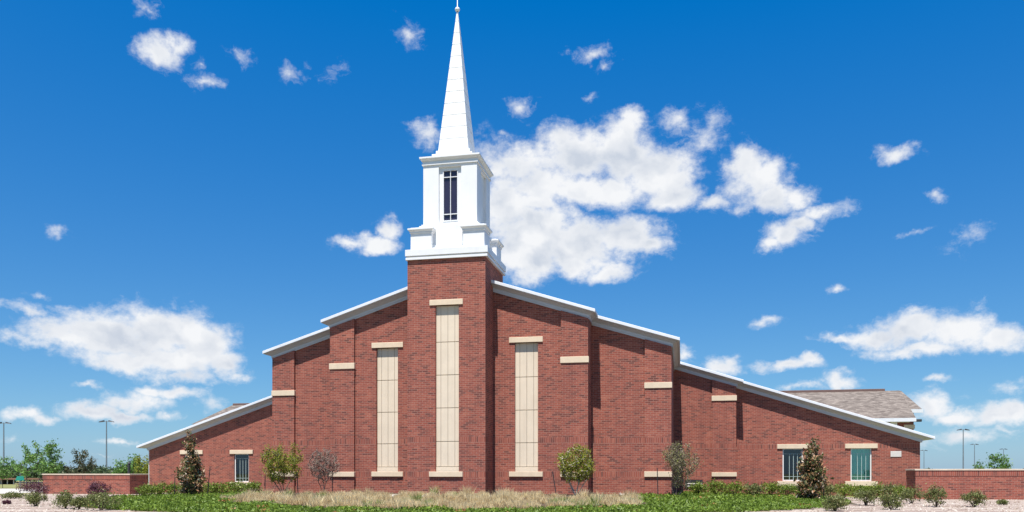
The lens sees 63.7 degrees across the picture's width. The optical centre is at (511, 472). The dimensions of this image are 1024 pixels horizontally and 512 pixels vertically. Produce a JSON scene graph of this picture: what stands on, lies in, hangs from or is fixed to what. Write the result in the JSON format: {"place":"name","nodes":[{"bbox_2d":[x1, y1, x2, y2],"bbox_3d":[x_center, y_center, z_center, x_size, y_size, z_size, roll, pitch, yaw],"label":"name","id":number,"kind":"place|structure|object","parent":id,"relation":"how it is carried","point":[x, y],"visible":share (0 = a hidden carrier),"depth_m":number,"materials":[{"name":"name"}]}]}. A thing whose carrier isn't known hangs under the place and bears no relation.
{"place":"outdoors","nodes":[
{"label":"outdoors","id":0,"kind":"place"},
{"bbox_2d":[0,489,34,493],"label":"driveway","id":1,"kind":"structure","parent":0,"point":[2,491],"depth_m":66.67,"materials":[{"name":"concrete"}]},
{"bbox_2d":[0,478,42,483],"bbox_3d":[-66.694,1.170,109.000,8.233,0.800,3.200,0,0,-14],"label":"open shed","id":2,"kind":"structure","parent":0,"point":[10,481],"depth_m":108.38,"materials":[{"name":"brown metal"}]},
{"bbox_2d":[0,480,880,496],"bbox_3d":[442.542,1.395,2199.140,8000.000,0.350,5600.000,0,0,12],"label":"ground","id":3,"kind":"structure","parent":0,"point":[9,486],"depth_m":91.79,"materials":[{"name":"green plant"}]},
{"bbox_2d":[0,422,10,465],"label":"street lamp","id":4,"kind":"object","parent":3,"relation":"on","point":[3,440],"visible":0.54,"depth_m":170.01,"materials":[{"name":"metal"}]},
{"bbox_2d":[0,455,15,487],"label":"young tree","id":5,"kind":"object","parent":3,"relation":"on","point":[4,468],"visible":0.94,"depth_m":81.83,"materials":[{"name":"green plant"}]},
{"bbox_2d":[3,466,22,477],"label":"round tree","id":6,"kind":"object","parent":3,"relation":"on","point":[14,474],"visible":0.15,"depth_m":117.83,"materials":[{"name":"green plant"}]},
{"bbox_2d":[15,473,24,492],"bbox_3d":[-35.816,0.845,59.990,0.680,1.650,0.070,0,0,0],"label":"road sign","id":7,"kind":"object","parent":3,"relation":"on","point":[20,478],"visible":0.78,"depth_m":59.95,"materials":[{"name":"green metal"}]},
{"bbox_2d":[7,467,42,482],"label":"round tree","id":8,"kind":"object","parent":3,"relation":"on","point":[25,476],"visible":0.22,"depth_m":120.06,"materials":[{"name":"green plant"}]},
{"bbox_2d":[11,440,44,484],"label":"young tree","id":9,"kind":"object","parent":3,"relation":"on","point":[30,459],"visible":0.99,"depth_m":67.92,"materials":[{"name":"green plant"}]},
{"bbox_2d":[23,465,62,481],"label":"round tree","id":10,"kind":"object","parent":3,"relation":"on","point":[37,474],"visible":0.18,"depth_m":117.83,"materials":[{"name":"green plant"}]},
{"bbox_2d":[31,438,66,473],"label":"young tree","id":11,"kind":"object","parent":3,"relation":"on","point":[53,467],"visible":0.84,"depth_m":77.92,"materials":[{"name":"green plant"}]},
{"bbox_2d":[41,467,99,474],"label":"round tree","id":12,"kind":"object","parent":3,"relation":"on","point":[69,472],"visible":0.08,"depth_m":116.68,"materials":[{"name":"green plant"}]},
{"bbox_2d":[56,449,96,473],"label":"young tree","id":13,"kind":"object","parent":3,"relation":"on","point":[82,469],"visible":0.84,"depth_m":79.69,"materials":[{"name":"green plant"}]},
{"bbox_2d":[42,474,148,493],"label":"garden wall","id":14,"kind":"structure","parent":3,"relation":"on","point":[118,483],"depth_m":59.40,"materials":[{"name":"brick"}]},
{"bbox_2d":[88,469,108,473],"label":"round tree","id":15,"kind":"object","parent":3,"relation":"on","point":[97,471],"visible":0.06,"depth_m":141.04,"materials":[{"name":"green plant"}]},
{"bbox_2d":[86,463,114,473],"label":"round tree","id":16,"kind":"object","parent":3,"relation":"on","point":[106,470],"visible":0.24,"depth_m":149.30,"materials":[{"name":"green plant"}]},
{"bbox_2d":[99,420,113,466],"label":"street lamp","id":17,"kind":"object","parent":3,"relation":"on","point":[106,437],"visible":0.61,"depth_m":164.45,"materials":[{"name":"metal"}]},
{"bbox_2d":[110,454,143,473],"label":"young tree","id":18,"kind":"object","parent":3,"relation":"on","point":[122,469],"visible":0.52,"depth_m":73.40,"materials":[{"name":"green plant"}]},
{"bbox_2d":[127,462,130,473],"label":"bollard post","id":19,"kind":"object","parent":3,"relation":"on","point":[129,468],"visible":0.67,"depth_m":71.92,"materials":[{"name":"metal"}]},
{"bbox_2d":[133,454,148,481],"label":"young tree","id":20,"kind":"object","parent":3,"relation":"on","point":[144,466],"visible":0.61,"depth_m":69.68,"materials":[{"name":"green plant"}]},
{"bbox_2d":[136,0,934,495],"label":"church","id":21,"kind":"structure","parent":3,"relation":"on","point":[456,364],"depth_m":46.48,"materials":[{"name":"brick"}]},
{"bbox_2d":[235,454,248,481],"bbox_3d":[-21.082,-0.344,64.454,1.246,2.188,0.100,0,0,12],"label":"window","id":22,"kind":"structure","parent":21,"relation":"in","point":[241,460],"depth_m":64.46,"materials":[{"name":"blue glass"}]},
{"bbox_2d":[783,449,802,480],"bbox_3d":[19.110,-0.514,56.131,1.316,2.188,0.100,0,0,12],"label":"window","id":23,"kind":"structure","parent":21,"relation":"in","point":[791,457],"depth_m":56.15,"materials":[{"name":"blue glass"}]},
{"bbox_2d":[851,448,870,480],"bbox_3d":[23.387,-0.515,55.284,1.520,2.390,0.175,0,0,12],"label":"window","id":24,"kind":"structure","parent":21,"relation":"in","point":[860,457],"depth_m":55.28,"materials":[{"name":"teal glass"}]},
{"bbox_2d":[956,429,968,468],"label":"street lamp","id":25,"kind":"object","parent":3,"relation":"on","point":[963,445],"visible":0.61,"depth_m":196.58,"materials":[{"name":"metal"}]},
{"bbox_2d":[905,469,1023,499],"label":"garden wall","id":26,"kind":"structure","parent":3,"relation":"on","point":[999,484],"depth_m":47.49,"materials":[{"name":"brick"}]},
{"bbox_2d":[970,444,978,467],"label":"street lamp","id":27,"kind":"object","parent":3,"relation":"on","point":[974,452],"visible":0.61,"depth_m":299.63,"materials":[{"name":"metal"}]},
{"bbox_2d":[972,452,1012,468],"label":"young tree","id":28,"kind":"object","parent":3,"relation":"on","point":[996,459],"visible":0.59,"depth_m":90.09,"materials":[{"name":"green plant"}]},
{"bbox_2d":[83,485,855,511],"bbox_3d":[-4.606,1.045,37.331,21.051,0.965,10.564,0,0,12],"label":"dry grass","id":29,"kind":"structure","parent":0,"point":[501,498],"depth_m":35.89,"materials":[{"name":"beige plant"}]},
{"bbox_2d":[134,482,160,495],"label":"hedge shrub","id":30,"kind":"object","parent":29,"relation":"on","point":[147,489],"visible":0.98,"depth_m":50.83,"materials":[{"name":"green plant"}]},
{"bbox_2d":[151,481,176,494],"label":"hedge shrub","id":31,"kind":"object","parent":29,"relation":"on","point":[158,488],"visible":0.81,"depth_m":51.94,"materials":[{"name":"green plant"}]},
{"bbox_2d":[164,484,182,494],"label":"hedge shrub","id":32,"kind":"object","parent":29,"relation":"on","point":[177,487],"visible":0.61,"depth_m":52.15,"materials":[{"name":"green plant"}]},
{"bbox_2d":[174,429,207,493],"bbox_3d":[-19.275,-0.534,49.502,1.886,4.166,1.920,0,0,-31],"label":"magnolia tree","id":33,"kind":"object","parent":29,"relation":"on","point":[190,474],"visible":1,"depth_m":49.27,"materials":[{"name":"green plant"}]},
{"bbox_2d":[197,482,215,492],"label":"hedge shrub","id":34,"kind":"object","parent":29,"relation":"on","point":[207,487],"visible":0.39,"depth_m":52.89,"materials":[{"name":"green plant"}]},
{"bbox_2d":[209,482,231,492],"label":"hedge shrub","id":35,"kind":"object","parent":29,"relation":"on","point":[217,487],"visible":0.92,"depth_m":52.73,"materials":[{"name":"green plant"}]},
{"bbox_2d":[224,480,246,492],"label":"hedge shrub","id":36,"kind":"object","parent":29,"relation":"on","point":[238,485],"visible":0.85,"depth_m":52.84,"materials":[{"name":"green plant"}]},
{"bbox_2d":[243,481,262,491],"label":"hedge shrub","id":37,"kind":"object","parent":29,"relation":"on","point":[255,486],"visible":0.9,"depth_m":51.89,"materials":[{"name":"green plant"}]},
{"bbox_2d":[256,442,304,490],"bbox_3d":[-12.693,-0.174,45.462,2.561,3.081,2.528,0,0,37],"label":"ornamental tree","id":38,"kind":"object","parent":29,"relation":"on","point":[282,466],"visible":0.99,"depth_m":45.40,"materials":[{"name":"green plant"}]},
{"bbox_2d":[307,448,340,489],"bbox_3d":[-10.319,-0.062,45.158,1.920,2.767,1.717,0,0,-10],"label":"ornamental tree","id":39,"kind":"object","parent":29,"relation":"on","point":[322,466],"visible":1,"depth_m":45.09,"materials":[{"name":"brown plant"}]},
{"bbox_2d":[554,443,594,494],"bbox_3d":[3.328,-0.146,43.378,2.221,2.943,2.432,0,0,12],"label":"ornamental tree","id":40,"kind":"object","parent":29,"relation":"on","point":[571,468],"visible":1,"depth_m":43.03,"materials":[{"name":"green plant"}]},
{"bbox_2d":[662,441,703,494],"bbox_3d":[9.033,-0.157,43.724,2.195,3.179,2.703,0,0,12],"label":"ornamental tree","id":41,"kind":"object","parent":29,"relation":"on","point":[677,460],"visible":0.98,"depth_m":43.55,"materials":[{"name":"green plant"}]},
{"bbox_2d":[687,481,710,493],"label":"hedge shrub","id":42,"kind":"object","parent":29,"relation":"on","point":[698,486],"visible":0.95,"depth_m":47.84,"materials":[{"name":"green plant"}]},
{"bbox_2d":[706,477,732,493],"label":"hedge shrub","id":43,"kind":"object","parent":29,"relation":"on","point":[714,486],"visible":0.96,"depth_m":48.36,"materials":[{"name":"green plant"}]},
{"bbox_2d":[720,479,748,494],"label":"hedge shrub","id":44,"kind":"object","parent":29,"relation":"on","point":[739,487],"visible":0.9,"depth_m":48.85,"materials":[{"name":"green plant"}]},
{"bbox_2d":[742,481,765,494],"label":"hedge shrub","id":45,"kind":"object","parent":29,"relation":"on","point":[753,487],"visible":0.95,"depth_m":49.33,"materials":[{"name":"green plant"}]},
{"bbox_2d":[760,481,782,494],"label":"hedge shrub","id":46,"kind":"object","parent":29,"relation":"on","point":[771,488],"visible":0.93,"depth_m":49.86,"materials":[{"name":"green plant"}]},
{"bbox_2d":[776,482,799,494],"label":"hedge shrub","id":47,"kind":"object","parent":29,"relation":"on","point":[785,488],"visible":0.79,"depth_m":49.92,"materials":[{"name":"green plant"}]},
{"bbox_2d":[793,436,833,498],"bbox_3d":[16.186,-0.184,44.484,1.948,3.610,1.991,0,0,-30],"label":"magnolia tree","id":48,"kind":"object","parent":29,"relation":"on","point":[813,480],"visible":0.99,"depth_m":44.18,"materials":[{"name":"green plant"}]},
{"bbox_2d":[0,493,1023,511],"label":"gravel bed","id":49,"kind":"object","parent":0,"point":[820,509],"visible":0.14,"depth_m":36.51,"materials":[{"name":"beige gravel"}]},
{"bbox_2d":[2,499,11,503],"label":"purple shrub","id":50,"kind":"object","parent":49,"relation":"on","point":[7,501],"visible":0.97,"depth_m":40.23,"materials":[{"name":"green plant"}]},
{"bbox_2d":[0,491,25,498],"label":"gravel shrub","id":51,"kind":"object","parent":49,"relation":"on","point":[10,495],"visible":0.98,"depth_m":48.39,"materials":[{"name":"green plant"}]},
{"bbox_2d":[16,479,51,494],"bbox_3d":[-29.817,1.000,51.276,2.162,1.258,2.077,0,0,12],"label":"purple shrub","id":52,"kind":"object","parent":49,"relation":"on","point":[36,488],"visible":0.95,"depth_m":51.10,"materials":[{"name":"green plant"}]},
{"bbox_2d":[21,491,48,505],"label":"gravel shrub","id":53,"kind":"object","parent":49,"relation":"on","point":[33,499],"visible":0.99,"depth_m":37.73,"materials":[{"name":"green plant"}]},
{"bbox_2d":[50,489,76,508],"bbox_3d":[-19.308,1.159,35.420,1.301,0.937,1.462,0,0,12],"label":"gravel shrub","id":54,"kind":"object","parent":49,"relation":"on","point":[64,498],"visible":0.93,"depth_m":35.26,"materials":[{"name":"green plant"}]},
{"bbox_2d":[68,495,88,509],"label":"gravel shrub","id":55,"kind":"object","parent":49,"relation":"on","point":[77,502],"visible":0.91,"depth_m":34.36,"materials":[{"name":"green plant"}]},
{"bbox_2d":[85,478,112,495],"bbox_3d":[-24.375,0.969,48.534,1.754,1.306,1.550,0,0,12],"label":"purple shrub","id":56,"kind":"object","parent":49,"relation":"on","point":[95,487],"visible":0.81,"depth_m":48.42,"materials":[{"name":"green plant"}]},
{"bbox_2d":[83,488,124,509],"bbox_3d":[-16.818,1.102,33.870,1.657,1.052,1.862,0,0,-21],"label":"gravel shrub","id":57,"kind":"object","parent":49,"relation":"on","point":[99,498],"visible":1,"depth_m":33.79,"materials":[{"name":"green plant"}]},
{"bbox_2d":[70,490,850,511],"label":"ground cover","id":58,"kind":"object","parent":49,"relation":"on","point":[686,501],"visible":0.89,"depth_m":34.24,"materials":[{"name":"green plant"}]},
{"bbox_2d":[816,482,840,495],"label":"hedge shrub","id":59,"kind":"object","parent":49,"relation":"on","point":[829,489],"visible":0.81,"depth_m":49.70,"materials":[{"name":"green plant"}]},
{"bbox_2d":[820,492,849,510],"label":"gravel shrub","id":60,"kind":"object","parent":49,"relation":"on","point":[830,503],"visible":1,"depth_m":33.09,"materials":[{"name":"green plant"}]},
{"bbox_2d":[833,481,854,497],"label":"hedge shrub","id":61,"kind":"object","parent":49,"relation":"on","point":[847,488],"visible":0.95,"depth_m":49.69,"materials":[{"name":"green plant"}]},
{"bbox_2d":[850,484,869,496],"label":"hedge shrub","id":62,"kind":"object","parent":49,"relation":"on","point":[860,487],"visible":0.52,"depth_m":49.33,"materials":[{"name":"green plant"}]},
{"bbox_2d":[852,488,878,505],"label":"gravel shrub","id":63,"kind":"object","parent":49,"relation":"on","point":[868,495],"visible":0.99,"depth_m":38.57,"materials":[{"name":"green plant"}]},
{"bbox_2d":[864,481,883,498],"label":"hedge shrub","id":64,"kind":"object","parent":49,"relation":"on","point":[876,487],"visible":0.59,"depth_m":48.82,"materials":[{"name":"green plant"}]},
{"bbox_2d":[876,481,903,496],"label":"hedge shrub","id":65,"kind":"object","parent":49,"relation":"on","point":[885,489],"visible":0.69,"depth_m":47.90,"materials":[{"name":"green plant"}]},
{"bbox_2d":[876,489,904,509],"bbox_3d":[15.837,1.155,34.519,1.163,0.944,1.085,0,0,12],"label":"gravel shrub","id":66,"kind":"object","parent":49,"relation":"on","point":[888,500],"visible":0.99,"depth_m":34.39,"materials":[{"name":"green plant"}]},
{"bbox_2d":[891,485,913,499],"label":"hedge shrub","id":67,"kind":"object","parent":49,"relation":"on","point":[900,488],"visible":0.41,"depth_m":46.92,"materials":[{"name":"green plant"}]},
{"bbox_2d":[899,485,924,503],"bbox_3d":[19.899,1.092,41.194,1.081,1.069,1.173,0,0,-26],"label":"gravel shrub","id":68,"kind":"object","parent":49,"relation":"on","point":[909,493],"visible":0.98,"depth_m":41.04,"materials":[{"name":"green plant"}]},
{"bbox_2d":[921,482,948,506],"bbox_3d":[19.093,1.032,37.179,1.225,1.191,1.089,0,0,-28],"label":"gravel shrub","id":69,"kind":"object","parent":49,"relation":"on","point":[935,493],"visible":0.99,"depth_m":37.10,"materials":[{"name":"green plant"}]},
{"bbox_2d":[959,489,987,506],"bbox_3d":[20.832,1.158,37.184,1.282,0.939,1.336,0,0,12],"label":"gravel shrub","id":70,"kind":"object","parent":49,"relation":"on","point":[976,497],"visible":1,"depth_m":37.08,"materials":[{"name":"green plant"}]},
{"bbox_2d":[996,499,1009,504],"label":"gravel shrub","id":71,"kind":"object","parent":49,"relation":"on","point":[1002,501],"visible":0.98,"depth_m":39.37,"materials":[{"name":"green plant"}]},
{"bbox_2d":[0,0,1023,468],"label":"sky","id":72,"kind":"structure","parent":0,"point":[799,194],"materials":[{"name":"blue"}]}
]}

